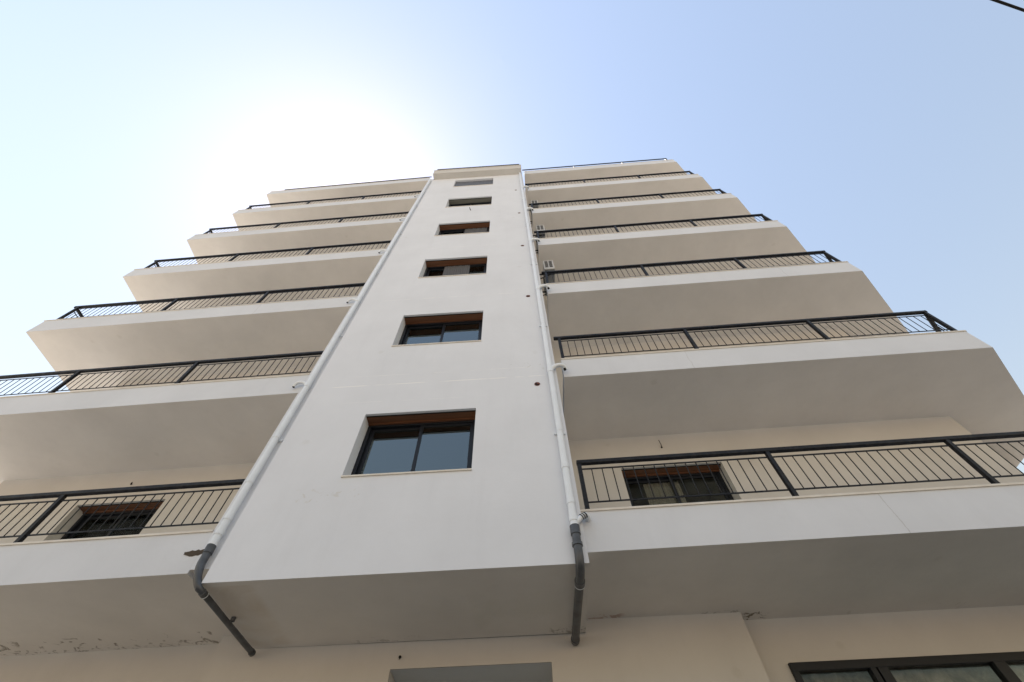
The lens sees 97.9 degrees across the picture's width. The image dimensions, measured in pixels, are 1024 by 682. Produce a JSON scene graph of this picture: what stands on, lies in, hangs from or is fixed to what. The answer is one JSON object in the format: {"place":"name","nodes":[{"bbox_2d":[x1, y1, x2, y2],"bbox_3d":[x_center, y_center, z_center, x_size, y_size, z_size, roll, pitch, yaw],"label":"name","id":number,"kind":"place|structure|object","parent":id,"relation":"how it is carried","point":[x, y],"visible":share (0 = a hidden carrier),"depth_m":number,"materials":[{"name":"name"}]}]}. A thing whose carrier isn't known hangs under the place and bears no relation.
{"place":"outdoors","nodes":[
{"label":"outdoors","id":0,"kind":"place"},
{"bbox_2d":[0,158,1023,681],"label":"apartment building","id":1,"kind":"structure","parent":0,"point":[676,424],"depth_m":6.90,"materials":[{"name":"white paint"}]},
{"bbox_2d":[60,501,163,539],"bbox_3d":[-6.569,3.167,7.120,1.538,1.157,0.255,-4,-58,2],"label":"window","id":2,"kind":"structure","parent":1,"relation":"in","point":[142,505],"depth_m":7.53,"materials":[{"name":"black metal"}]},
{"bbox_2d":[341,410,475,477],"bbox_3d":[-1.320,1.460,6.115,1.637,1.177,0.313,-3,-58,1],"label":"window","id":3,"kind":"structure","parent":1,"relation":"in","point":[435,442],"depth_m":6.32,"materials":[{"name":"glass"}]},
{"bbox_2d":[391,312,482,346],"bbox_3d":[-1.375,-0.141,8.651,1.637,1.177,0.313,-3,-58,1],"label":"window","id":4,"kind":"structure","parent":1,"relation":"in","point":[464,327],"depth_m":9.01,"materials":[{"name":"glass"}]},
{"bbox_2d":[418,257,486,277],"bbox_3d":[-1.431,-1.743,11.187,1.637,1.177,0.313,-3,-58,1],"label":"window","id":5,"kind":"structure","parent":1,"relation":"in","point":[467,266],"depth_m":11.63,"materials":[{"name":"black metal"}]},
{"bbox_2d":[434,222,489,235],"bbox_3d":[-1.487,-3.344,13.723,1.637,1.177,0.313,-3,-58,1],"label":"window","id":6,"kind":"structure","parent":1,"relation":"in","point":[480,227],"depth_m":14.19,"materials":[{"name":"black metal"}]},
{"bbox_2d":[445,197,491,207],"bbox_3d":[-1.543,-4.946,16.259,1.637,1.177,0.313,-3,-58,1],"label":"window","id":7,"kind":"structure","parent":1,"relation":"in","point":[472,201],"depth_m":16.74,"materials":[{"name":"grey glass"}]},
{"bbox_2d":[453,180,492,186],"bbox_3d":[-1.601,-6.585,18.771,1.636,1.174,0.223,-3,-58,1],"label":"window","id":8,"kind":"structure","parent":1,"relation":"in","point":[485,182],"depth_m":18.88,"materials":[{"name":"grey glass"}]},
{"bbox_2d":[528,200,538,223],"bbox_3d":[0.794,-4.538,16.350,0.464,1.861,0.820,-3,-58,1],"label":"air conditioner","id":9,"kind":"object","parent":1,"relation":"attached to","point":[534,201],"visible":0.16,"depth_m":16.63,"materials":[{"name":"grey metal"}]},
{"bbox_2d":[533,225,544,253],"bbox_3d":[0.849,-2.936,13.814,0.464,1.861,0.820,-3,-58,1],"label":"air conditioner","id":10,"kind":"object","parent":1,"relation":"attached to","point":[540,227],"visible":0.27,"depth_m":14.06,"materials":[{"name":"grey metal"}]},
{"bbox_2d":[539,260,554,295],"bbox_3d":[0.905,-1.335,11.278,0.464,1.861,0.820,-3,-58,1],"label":"air conditioner","id":11,"kind":"object","parent":1,"relation":"attached to","point":[548,265],"visible":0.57,"depth_m":11.53,"materials":[{"name":"grey metal"}]},
{"bbox_2d":[621,464,733,505],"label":"window","id":12,"kind":"structure","parent":1,"relation":"in","point":[689,485],"depth_m":7.35,"materials":[{"name":"black metal"}]},
{"bbox_2d":[788,651,1023,681],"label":"shop window","id":13,"kind":"structure","parent":1,"relation":"in","point":[1001,666],"depth_m":4.93,"materials":[{"name":"black glass"}]},
{"bbox_2d":[0,0,1023,472],"label":"sky","id":14,"kind":"structure","parent":0,"point":[886,136],"materials":[{"name":"blue"}]},
{"bbox_2d":[990,0,1023,11],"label":"overhead cable","id":15,"kind":"object","parent":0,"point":[1010,5],"visible":1,"depth_m":4.47,"materials":[{"name":"black plastic"}]}
]}

